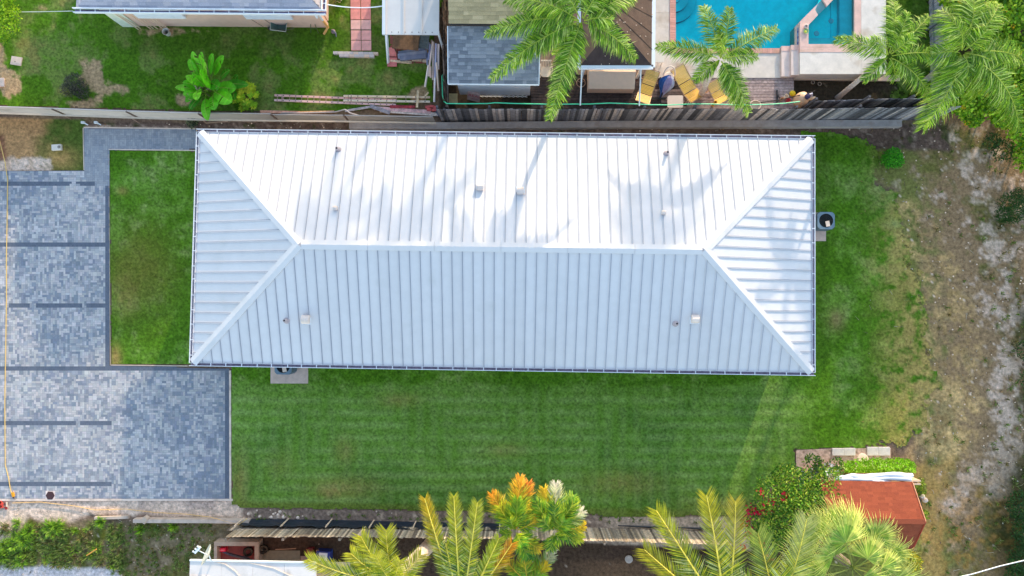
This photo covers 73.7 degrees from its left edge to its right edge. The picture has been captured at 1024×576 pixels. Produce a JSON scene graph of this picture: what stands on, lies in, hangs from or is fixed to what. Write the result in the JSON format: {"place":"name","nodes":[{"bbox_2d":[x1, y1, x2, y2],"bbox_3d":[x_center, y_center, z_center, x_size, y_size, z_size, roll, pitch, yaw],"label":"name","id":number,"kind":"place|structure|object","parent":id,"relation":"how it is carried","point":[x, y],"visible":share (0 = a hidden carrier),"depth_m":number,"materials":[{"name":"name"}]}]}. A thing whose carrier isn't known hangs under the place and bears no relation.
{"place":"outdoors","nodes":[
{"label":"outdoors","id":0,"kind":"place"},
{"bbox_2d":[0,128,228,498],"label":"driveway","id":1,"kind":"structure","parent":0,"point":[84,419],"depth_m":30.42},
{"bbox_2d":[0,142,11,492],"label":"extension cord","id":2,"kind":"object","parent":1,"relation":"on","point":[6,314],"visible":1,"depth_m":30.55,"materials":[{"name":"plastic"}]},
{"bbox_2d":[109,150,194,363],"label":"lawn","id":3,"kind":"structure","parent":0,"point":[151,212],"depth_m":30.59,"materials":[{"name":"green plant"}]},
{"bbox_2d":[0,0,442,111],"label":"lawn","id":4,"kind":"structure","parent":0,"point":[112,62],"depth_m":30.87,"materials":[{"name":"green plant"}]},
{"bbox_2d":[0,0,23,47],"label":"shrub","id":5,"kind":"object","parent":4,"relation":"on","point":[6,18],"visible":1,"depth_m":30.12,"materials":[{"name":"green plant"}]},
{"bbox_2d":[59,72,90,100],"bbox_3d":[-19.678,-9.067,30.617,1.441,0.646,1.372,1,88,1],"label":"shrub","id":6,"kind":"object","parent":4,"relation":"on","point":[72,86],"visible":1,"depth_m":30.61,"materials":[{"name":"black plant"}]},
{"bbox_2d":[72,0,328,34],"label":"house","id":7,"kind":"structure","parent":4,"relation":"on","point":[249,13],"depth_m":28.30,"materials":[{"name":"paint"}]},
{"bbox_2d":[106,14,138,26],"bbox_3d":[-17.289,-11.896,30.005,0.750,2.000,0.050,1,88,1],"label":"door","id":8,"kind":"structure","parent":7,"relation":"in","point":[117,19],"depth_m":30.28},
{"bbox_2d":[134,10,185,18],"bbox_3d":[-15.274,-11.845,29.351,2.113,1.010,0.140,1,88,1],"label":"window","id":9,"kind":"structure","parent":7,"relation":"in","point":[147,16],"depth_m":29.57,"materials":[{"name":"white paint"}]},
{"bbox_2d":[243,11,292,19],"bbox_3d":[-10.552,-11.779,29.284,2.040,1.010,0.140,1,88,1],"label":"window","id":10,"kind":"structure","parent":7,"relation":"in","point":[265,17],"depth_m":29.51,"materials":[{"name":"white paint"}]},
{"bbox_2d":[175,51,247,119],"bbox_3d":[-13.085,-8.689,29.592,2.785,2.520,2.772,-36,88,-1],"label":"banana plant","id":11,"kind":"object","parent":4,"relation":"on","point":[193,90],"visible":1,"depth_m":29.51,"materials":[{"name":"green plant"}]},
{"bbox_2d":[232,81,259,112],"bbox_3d":[-11.817,-8.504,30.384,1.341,0.786,1.473,1,88,1],"label":"croton","id":12,"kind":"object","parent":4,"relation":"on","point":[249,90],"visible":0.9,"depth_m":30.19,"materials":[{"name":"green plant"}]},
{"bbox_2d":[267,22,293,33],"bbox_3d":[-10.336,-11.711,30.582,1.338,0.625,0.674,1,88,1],"label":"air conditioner","id":13,"kind":"object","parent":4,"relation":"on","point":[275,27],"visible":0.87,"depth_m":30.55,"materials":[{"name":"black plastic"}]},
{"bbox_2d":[274,94,395,105],"bbox_3d":[-7.930,-8.433,30.617,5.477,0.060,0.341,2,88,1],"label":"ladder","id":14,"kind":"object","parent":4,"relation":"on","point":[282,96],"visible":1,"depth_m":30.60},
{"bbox_2d":[343,95,429,102],"bbox_3d":[-5.602,-8.463,30.526,3.880,0.060,0.320,1,88,1],"label":"ladder","id":15,"kind":"object","parent":14,"relation":"on","point":[378,96],"visible":1,"depth_m":30.51,"materials":[{"name":"brown wood"}]},
{"bbox_2d":[351,9,360,19],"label":"paving slab","id":16,"kind":"structure","parent":4,"relation":"on","point":[355,14],"depth_m":30.80,"materials":[{"name":"concrete"}]},
{"bbox_2d":[361,9,370,19],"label":"paving slab","id":17,"kind":"structure","parent":4,"relation":"on","point":[365,14],"depth_m":30.80,"materials":[{"name":"concrete"}]},
{"bbox_2d":[387,47,396,66],"bbox_3d":[-5.381,-10.380,30.690,0.430,0.080,0.850,1,88,1],"label":"paving stack","id":18,"kind":"object","parent":4,"relation":"on","point":[392,54],"visible":0.61,"depth_m":30.65,"materials":[{"name":"concrete"}]},
{"bbox_2d":[390,35,425,63],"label":"floor slab","id":19,"kind":"structure","parent":4,"relation":"on","point":[391,39],"depth_m":30.75,"materials":[{"name":"concrete"}]},
{"bbox_2d":[392,35,429,55],"bbox_3d":[-4.424,-10.798,30.324,1.630,0.915,0.840,1,88,1],"label":"work table","id":20,"kind":"object","parent":19,"relation":"on","point":[411,42],"visible":0.71,"depth_m":29.87,"materials":[{"name":"brown wood"}]},
{"bbox_2d":[398,48,425,60],"bbox_3d":[-4.465,-10.417,30.479,1.261,0.220,0.515,-7,88,1],"label":"folded tarp","id":21,"kind":"object","parent":19,"relation":"on","point":[407,55],"visible":0.93,"depth_m":30.42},
{"bbox_2d":[382,0,444,63],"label":"metal shed","id":22,"kind":"structure","parent":4,"relation":"on","point":[410,17],"depth_m":28.44,"materials":[{"name":"white paint"}]},
{"bbox_2d":[262,551,349,575],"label":"concrete apron","id":23,"kind":"object","parent":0,"point":[282,555],"visible":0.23,"depth_m":30.02,"materials":[{"name":"grey concrete"}]},
{"bbox_2d":[0,0,1023,575],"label":"ground","id":24,"kind":"structure","parent":0,"point":[28,142],"depth_m":30.11,"materials":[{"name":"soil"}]},
{"bbox_2d":[94,515,129,519],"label":"retaining wall","id":25,"kind":"structure","parent":24,"relation":"on","point":[116,517],"depth_m":30.12,"materials":[{"name":"concrete"}]},
{"bbox_2d":[0,127,232,500],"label":"kerb","id":26,"kind":"structure","parent":24,"relation":"on","point":[230,463],"depth_m":30.28,"materials":[{"name":"concrete"}]},
{"bbox_2d":[133,517,250,523],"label":"retaining wall","id":27,"kind":"structure","parent":24,"relation":"on","point":[183,520],"depth_m":29.89,"materials":[{"name":"concrete"}]},
{"bbox_2d":[0,106,435,123],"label":"panel fence","id":28,"kind":"object","parent":24,"relation":"on","point":[160,115],"visible":0.96,"depth_m":29.93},
{"bbox_2d":[214,538,262,559],"bbox_3d":[-11.989,11.575,29.864,2.019,0.500,1.119,1,88,1],"label":"masonry bin","id":29,"kind":"object","parent":24,"relation":"on","point":[237,546],"visible":0.79,"depth_m":29.83,"materials":[{"name":"concrete"}]},
{"bbox_2d":[189,559,322,575],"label":"outbuilding","id":30,"kind":"structure","parent":24,"relation":"on","point":[214,567],"depth_m":27.59,"materials":[{"name":"white paint"}]},
{"bbox_2d":[192,545,212,564],"bbox_3d":[-12.255,10.599,27.183,0.670,0.956,0.908,1,88,1],"label":"satellite dish","id":31,"kind":"object","parent":30,"relation":"attached to","point":[206,555],"visible":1,"depth_m":26.97,"materials":[{"name":"white paint"}]},
{"bbox_2d":[280,109,356,114],"bbox_3d":[-8.573,-7.865,30.446,3.740,0.560,0.301,4,88,1],"label":"hose","id":32,"kind":"object","parent":24,"relation":"on","point":[316,112],"visible":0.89,"depth_m":30.58,"materials":[{"name":"plastic"}]},
{"bbox_2d":[316,548,332,561],"bbox_3d":[-8.188,11.658,29.776,0.620,0.465,0.440,3,88,1],"label":"cooler","id":33,"kind":"object","parent":24,"relation":"on","point":[328,552],"visible":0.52,"depth_m":29.62,"materials":[{"name":"plastic"}]},
{"bbox_2d":[234,518,500,530],"bbox_3d":[-6.180,10.294,29.579,11.381,1.001,0.232,1,88,1],"label":"silt fence","id":34,"kind":"object","parent":24,"relation":"on","point":[288,522],"visible":0.83,"depth_m":29.81,"materials":[{"name":"fabric"}]},
{"bbox_2d":[17,502,246,524],"bbox_3d":[-16.767,9.887,29.759,10.837,0.865,0.492,3,88,1],"label":"rope","id":35,"kind":"object","parent":34,"relation":"attached to","point":[127,509],"visible":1,"depth_m":30.18,"materials":[{"name":"plastic"}]},
{"bbox_2d":[301,523,440,575],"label":"palm tree","id":36,"kind":"object","parent":24,"relation":"on","point":[409,564],"visible":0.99,"depth_m":24.48,"materials":[{"name":"green plant"}]},
{"bbox_2d":[381,111,437,115],"bbox_3d":[-4.617,-7.865,30.592,2.613,0.040,0.160,4,88,1],"label":"plank","id":37,"kind":"object","parent":24,"relation":"on","point":[425,114],"visible":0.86,"depth_m":30.57,"materials":[{"name":"grey wood"}]},
{"bbox_2d":[377,106,430,113],"bbox_3d":[-4.906,-7.973,30.579,2.567,0.040,0.160,4,88,1],"label":"plank","id":38,"kind":"object","parent":37,"relation":"on","point":[408,110],"visible":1,"depth_m":30.56,"materials":[{"name":"grey wood"}]},
{"bbox_2d":[442,0,448,108],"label":"picket fence","id":39,"kind":"object","parent":24,"relation":"on","point":[444,8],"visible":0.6,"depth_m":29.29,"materials":[{"name":"brown wood"}]},
{"bbox_2d":[418,491,518,575],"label":"palm tree","id":40,"kind":"object","parent":24,"relation":"on","point":[470,568],"visible":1,"depth_m":23.61,"materials":[{"name":"green plant"}]},
{"bbox_2d":[225,525,729,545],"bbox_3d":[-1.427,10.511,29.116,21.025,1.780,0.263,1,88,1],"label":"picket fence","id":41,"kind":"object","parent":24,"relation":"on","point":[632,535],"visible":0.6,"depth_m":28.95,"materials":[{"name":"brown wood"}]},
{"bbox_2d":[447,0,539,97],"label":"shed","id":42,"kind":"structure","parent":24,"relation":"on","point":[474,57],"depth_m":28.07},
{"bbox_2d":[467,91,480,101],"bbox_3d":[-1.683,-8.467,30.241,0.643,0.638,0.198,14,88,1],"label":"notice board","id":43,"kind":"object","parent":42,"relation":"attached to","point":[473,96],"visible":1,"depth_m":30.20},
{"bbox_2d":[189,129,815,375],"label":"house","id":44,"kind":"structure","parent":24,"relation":"on","point":[565,252],"depth_m":27.01,"materials":[{"name":"white metal"}]},
{"bbox_2d":[0,129,1023,575],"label":"weeds","id":45,"kind":"object","parent":24,"relation":"on","point":[18,543],"visible":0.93,"depth_m":30.08,"materials":[{"name":"green plant"}]},
{"bbox_2d":[485,473,544,563],"bbox_3d":[0.364,8.832,27.573,2.160,4.933,3.356,-25,88,0],"label":"palm tree","id":46,"kind":"object","parent":24,"relation":"on","point":[514,512],"visible":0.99,"depth_m":25.64,"materials":[{"name":"green plant"}]},
{"bbox_2d":[504,549,557,575],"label":"palm tree","id":47,"kind":"object","parent":24,"relation":"on","point":[538,567],"visible":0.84,"depth_m":25.91,"materials":[{"name":"green plant"}]},
{"bbox_2d":[529,479,587,573],"bbox_3d":[1.745,9.937,27.572,2.393,4.937,5.242,1,88,1],"label":"tree","id":48,"kind":"object","parent":24,"relation":"on","point":[556,511],"visible":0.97,"depth_m":25.67,"materials":[{"name":"green plant"}]},
{"bbox_2d":[483,0,638,124],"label":"palm tree","id":49,"kind":"object","parent":24,"relation":"on","point":[558,25],"visible":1,"depth_m":24.37,"materials":[{"name":"green plant"}]},
{"bbox_2d":[349,120,901,130],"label":"retaining wall","id":50,"kind":"structure","parent":24,"relation":"on","point":[680,124],"depth_m":30.24,"materials":[{"name":"concrete"}]},
{"bbox_2d":[534,0,779,77],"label":"patio","id":51,"kind":"structure","parent":24,"relation":"on","point":[766,65],"depth_m":30.30,"materials":[{"name":"concrete"}]},
{"bbox_2d":[577,0,655,105],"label":"gazebo","id":52,"kind":"object","parent":51,"relation":"on","point":[637,22],"visible":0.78,"depth_m":27.87,"materials":[{"name":"wood"}]},
{"bbox_2d":[655,51,664,64],"bbox_3d":[6.424,-10.125,30.070,0.480,0.501,0.560,1,88,1],"label":"plastic table","id":53,"kind":"object","parent":51,"relation":"on","point":[659,57],"visible":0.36,"depth_m":29.82,"materials":[{"name":"white plastic"}]},
{"bbox_2d":[670,0,779,52],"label":"pool coping","id":54,"kind":"object","parent":51,"relation":"on","point":[673,25],"visible":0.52,"depth_m":30.32,"materials":[{"name":"concrete"}]},
{"bbox_2d":[531,75,793,108],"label":"deck","id":55,"kind":"structure","parent":24,"relation":"on","point":[762,89],"depth_m":30.29,"materials":[{"name":"brown wood"}]},
{"bbox_2d":[540,60,552,77],"bbox_3d":[1.497,-9.647,30.085,0.584,0.590,0.610,1,88,1],"label":"plastic chair","id":56,"kind":"object","parent":55,"relation":"on","point":[545,71],"visible":0.81,"depth_m":30.20,"materials":[{"name":"beige plastic"}]},
{"bbox_2d":[587,70,635,92],"bbox_3d":[4.339,-9.195,29.890,2.016,0.850,1.055,1,88,1],"label":"covered bench","id":57,"kind":"object","parent":55,"relation":"on","point":[610,81],"visible":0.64,"depth_m":29.63,"materials":[{"name":"beige fabric"}]},
{"bbox_2d":[634,69,659,103],"bbox_3d":[5.939,-8.810,30.005,0.810,0.447,1.579,19,88,1],"label":"sun lounger","id":58,"kind":"object","parent":55,"relation":"on","point":[648,90],"visible":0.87,"depth_m":29.93,"materials":[{"name":"fabric"}]},
{"bbox_2d":[651,75,674,106],"bbox_3d":[6.679,-8.649,29.922,0.849,0.716,1.229,25,89,2],"label":"patio umbrella","id":59,"kind":"object","parent":55,"relation":"on","point":[666,83],"visible":0.99,"depth_m":29.81,"materials":[{"name":"fabric"}]},
{"bbox_2d":[666,95,682,108],"bbox_3d":[7.134,-8.139,30.036,0.680,0.452,0.540,1,88,1],"label":"side table","id":60,"kind":"object","parent":55,"relation":"on","point":[674,99],"visible":0.88,"depth_m":29.81,"materials":[{"name":"plastic"}]},
{"bbox_2d":[671,63,703,102],"bbox_3d":[7.649,-8.936,29.986,0.850,0.447,1.727,-30,88,0],"label":"sun lounger","id":61,"kind":"object","parent":55,"relation":"on","point":[684,70],"visible":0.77,"depth_m":29.91,"materials":[{"name":"fabric"}]},
{"bbox_2d":[705,78,728,103],"bbox_3d":[8.983,-8.560,29.955,0.752,0.447,1.073,-28,88,0],"label":"sun lounger","id":62,"kind":"object","parent":55,"relation":"on","point":[713,88],"visible":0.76,"depth_m":29.88,"materials":[{"name":"fabric"}]},
{"bbox_2d":[792,92,810,107],"bbox_3d":[12.697,-8.283,29.878,0.600,0.780,0.594,1,88,1],"label":"pool filter","id":63,"kind":"object","parent":55,"relation":"on","point":[803,98],"visible":0.96,"depth_m":29.69,"materials":[{"name":"plastic"}]},
{"bbox_2d":[750,91,814,108],"bbox_3d":[11.768,-8.134,29.651,2.960,0.185,0.442,-10,88,0],"label":"pool net","id":64,"kind":"object","parent":63,"relation":"on","point":[755,102],"visible":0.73,"depth_m":29.64,"materials":[{"name":"plastic"}]},
{"bbox_2d":[633,486,749,575],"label":"palm tree","id":65,"kind":"object","parent":24,"relation":"on","point":[690,566],"visible":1,"depth_m":23.49,"materials":[{"name":"green plant"}]},
{"bbox_2d":[436,104,960,121],"bbox_3d":[7.776,-7.544,29.545,21.957,1.931,0.243,0,88,1],"label":"picket fence","id":66,"kind":"object","parent":24,"relation":"on","point":[693,113],"visible":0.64,"depth_m":29.40,"materials":[{"name":"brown wood"}]},
{"bbox_2d":[442,77,799,105],"bbox_3d":[4.478,-8.419,29.199,15.178,1.212,1.592,1,88,1],"label":"garden hose","id":67,"kind":"object","parent":66,"relation":"attached to","point":[613,103],"visible":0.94,"depth_m":28.63,"materials":[{"name":"plastic"}]},
{"bbox_2d":[654,3,779,117],"bbox_3d":[7.714,-8.889,27.434,4.516,6.282,3.507,15,88,1],"label":"palm tree","id":68,"kind":"object","parent":24,"relation":"on","point":[730,81],"visible":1,"depth_m":25.65,"materials":[{"name":"green plant"}]},
{"bbox_2d":[676,0,830,47],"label":"pool basin","id":69,"kind":"object","parent":24,"relation":"in","point":[786,17],"visible":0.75,"depth_m":30.98,"materials":[{"name":"liquid"}]},
{"bbox_2d":[718,508,821,575],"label":"palm tree","id":70,"kind":"object","parent":24,"relation":"on","point":[786,572],"visible":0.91,"depth_m":23.83,"materials":[{"name":"green plant"}]},
{"bbox_2d":[780,45,798,78],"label":"terrace steps","id":71,"kind":"structure","parent":24,"relation":"on","point":[789,61],"depth_m":30.07,"materials":[{"name":"concrete"}]},
{"bbox_2d":[737,462,845,561],"bbox_3d":[11.571,9.264,28.464,3.659,2.813,4.818,21,88,1],"label":"flowering shrub","id":72,"kind":"object","parent":24,"relation":"on","point":[787,500],"visible":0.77,"depth_m":28.02,"materials":[{"name":"green plant"}]},
{"bbox_2d":[794,0,899,81],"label":"terrace","id":73,"kind":"structure","parent":24,"relation":"on","point":[826,66],"depth_m":29.79,"materials":[{"name":"concrete"}]},
{"bbox_2d":[790,0,860,52],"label":"raised spa","id":74,"kind":"object","parent":73,"relation":"in","point":[845,18],"visible":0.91,"depth_m":30.05,"materials":[{"name":"concrete"}]},
{"bbox_2d":[769,492,930,575],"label":"palm tree","id":75,"kind":"object","parent":24,"relation":"on","point":[846,526],"visible":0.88,"depth_m":25.30,"materials":[{"name":"green plant"}]},
{"bbox_2d":[802,472,925,549],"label":"shed","id":76,"kind":"structure","parent":24,"relation":"on","point":[899,501],"depth_m":27.30,"materials":[{"name":"metal"}]},
{"bbox_2d":[833,475,911,480],"bbox_3d":[14.728,7.793,27.928,3.105,0.318,0.327,-1,88,1],"label":"rolled awning","id":77,"kind":"object","parent":76,"relation":"on","point":[849,478],"visible":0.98,"depth_m":27.81,"materials":[{"name":"white fabric"}]},
{"bbox_2d":[846,472,913,477],"bbox_3d":[14.997,7.676,27.929,2.731,0.289,0.278,-2,88,1],"label":"rolled awning","id":78,"kind":"object","parent":77,"relation":"on","point":[875,475],"visible":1,"depth_m":27.85,"materials":[{"name":"white paint"}]},
{"bbox_2d":[838,457,916,474],"bbox_3d":[15.481,7.611,29.090,3.115,1.171,0.923,1,88,1],"label":"hedge","id":79,"kind":"object","parent":24,"relation":"on","point":[902,465],"visible":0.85,"depth_m":28.71,"materials":[{"name":"green plant"}]},
{"bbox_2d":[800,95,958,111],"bbox_3d":[15.773,-7.976,29.527,5.980,1.779,0.222,-1,88,1],"label":"picket fence","id":80,"kind":"object","parent":24,"relation":"on","point":[884,103],"visible":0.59,"depth_m":29.21,"materials":[{"name":"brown wood"}]},
{"bbox_2d":[832,0,936,99],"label":"palm tree","id":81,"kind":"object","parent":24,"relation":"on","point":[898,44],"visible":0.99,"depth_m":25.41,"materials":[{"name":"green plant"}]},
{"bbox_2d":[879,147,904,168],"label":"shrub","id":82,"kind":"object","parent":24,"relation":"on","point":[894,160],"visible":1,"depth_m":29.84,"materials":[{"name":"green plant"}]},
{"bbox_2d":[884,549,923,573],"bbox_3d":[16.240,11.269,28.980,2.226,1.515,1.401,46,89,2],"label":"shrub","id":83,"kind":"object","parent":24,"relation":"on","point":[919,560],"visible":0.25,"depth_m":28.52,"materials":[{"name":"yellow plant"}]},
{"bbox_2d":[914,477,929,519],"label":"weed plant","id":84,"kind":"object","parent":24,"relation":"on","point":[919,489],"visible":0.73,"depth_m":29.56,"materials":[{"name":"green plant"}]},
{"bbox_2d":[939,84,987,127],"bbox_3d":[19.584,-7.902,29.640,1.396,1.441,2.338,-34,88,0],"label":"bush","id":85,"kind":"object","parent":24,"relation":"on","point":[969,115],"visible":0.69,"depth_m":29.41,"materials":[{"name":"green plant"}]},
{"bbox_2d":[912,0,1023,138],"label":"palm tree","id":86,"kind":"object","parent":24,"relation":"on","point":[984,63],"visible":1,"depth_m":25.19,"materials":[{"name":"green plant"}]},
{"bbox_2d":[938,0,1003,21],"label":"bush","id":87,"kind":"object","parent":24,"relation":"on","point":[947,3],"visible":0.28,"depth_m":28.73,"materials":[{"name":"green plant"}]},
{"bbox_2d":[966,77,1023,130],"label":"bush","id":88,"kind":"object","parent":24,"relation":"on","point":[984,107],"visible":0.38,"depth_m":29.25,"materials":[{"name":"green plant"}]},
{"bbox_2d":[982,132,1016,162],"bbox_3d":[21.480,-6.229,29.937,1.133,0.679,1.596,-31,88,0],"label":"bush","id":89,"kind":"object","parent":24,"relation":"on","point":[996,144],"visible":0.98,"depth_m":29.93,"materials":[{"name":"green plant"}]},
{"bbox_2d":[983,0,1023,47],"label":"bush","id":90,"kind":"object","parent":24,"relation":"on","point":[1014,14],"visible":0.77,"depth_m":28.46,"materials":[{"name":"green plant"}]},
{"bbox_2d":[983,32,1023,113],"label":"bush","id":91,"kind":"object","parent":24,"relation":"on","point":[1018,76],"visible":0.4,"depth_m":28.73,"materials":[{"name":"green plant"}]},
{"bbox_2d":[994,186,1023,224],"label":"shrub","id":92,"kind":"object","parent":24,"relation":"on","point":[1015,198],"visible":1,"depth_m":29.56,"materials":[{"name":"green plant"}]},
{"bbox_2d":[1004,489,1023,544],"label":"bush","id":93,"kind":"object","parent":24,"relation":"on","point":[1017,512],"visible":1,"depth_m":29.05,"materials":[{"name":"green plant"}]},
{"bbox_2d":[1004,544,1023,575],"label":"bush","id":94,"kind":"object","parent":24,"relation":"on","point":[1017,568],"visible":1,"depth_m":28.98,"materials":[{"name":"green plant"}]},
{"bbox_2d":[1005,114,1023,172],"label":"bush","id":95,"kind":"object","parent":24,"relation":"on","point":[1020,154],"visible":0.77,"depth_m":29.47,"materials":[{"name":"green plant"}]},
{"bbox_2d":[1013,340,1023,390],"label":"bush","id":96,"kind":"object","parent":24,"relation":"on","point":[1017,347],"visible":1,"depth_m":29.62,"materials":[{"name":"green plant"}]},
{"bbox_2d":[231,131,941,517],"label":"lawn","id":97,"kind":"structure","parent":0,"point":[617,445],"depth_m":30.08,"materials":[{"name":"green plant"}]},
{"bbox_2d":[270,367,307,383],"bbox_3d":[-9.884,3.662,30.326,1.701,0.070,1.175,1,88,1],"label":"concrete pad","id":98,"kind":"object","parent":97,"relation":"on","point":[299,376],"visible":0.5,"depth_m":30.28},
{"bbox_2d":[274,367,296,374],"bbox_3d":[-9.905,3.387,29.913,0.740,0.756,0.740,1,88,1],"label":"air conditioner","id":99,"kind":"object","parent":98,"relation":"on","point":[283,371],"visible":0.32,"depth_m":29.56,"materials":[{"name":"metal"}]},
{"bbox_2d":[815,231,825,240],"bbox_3d":[13.479,-2.708,30.229,0.814,0.070,1.276,1,88,1],"label":"concrete pad","id":100,"kind":"object","parent":97,"relation":"on","point":[820,235],"visible":0.27,"depth_m":30.18,"materials":[{"name":"grey concrete"}]},
{"bbox_2d":[815,212,834,230],"bbox_3d":[13.561,-2.898,29.811,0.740,0.756,0.740,1,88,1],"label":"air conditioner","id":101,"kind":"object","parent":100,"relation":"on","point":[824,221],"visible":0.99,"depth_m":29.47,"materials":[{"name":"metal"}]},
{"bbox_2d":[796,448,890,471],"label":"bare slab","id":102,"kind":"structure","parent":97,"relation":"on","point":[826,455],"depth_m":29.86,"materials":[{"name":"beige concrete"}]},
{"bbox_2d":[802,453,850,479],"bbox_3d":[13.335,7.765,28.906,1.992,1.986,1.526,1,88,1],"label":"flowering shrub","id":103,"kind":"object","parent":102,"relation":"on","point":[819,464],"visible":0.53,"depth_m":28.90,"materials":[{"name":"green plant"}]},
{"bbox_2d":[878,447,889,455],"bbox_3d":[16.246,7.129,29.832,0.489,0.100,0.366,1,88,1],"label":"paving slab","id":104,"kind":"object","parent":102,"relation":"on","point":[883,451],"depth_m":29.78,"materials":[{"name":"concrete"}]},
{"bbox_2d":[886,0,939,101],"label":"lawn","id":105,"kind":"structure","parent":0,"point":[917,8],"depth_m":30.45,"materials":[{"name":"green plant"}]},
{"bbox_2d":[926,0,952,100],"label":"picket fence","id":106,"kind":"object","parent":105,"relation":"on","point":[934,7],"visible":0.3,"depth_m":30.05,"materials":[{"name":"grey wood"}]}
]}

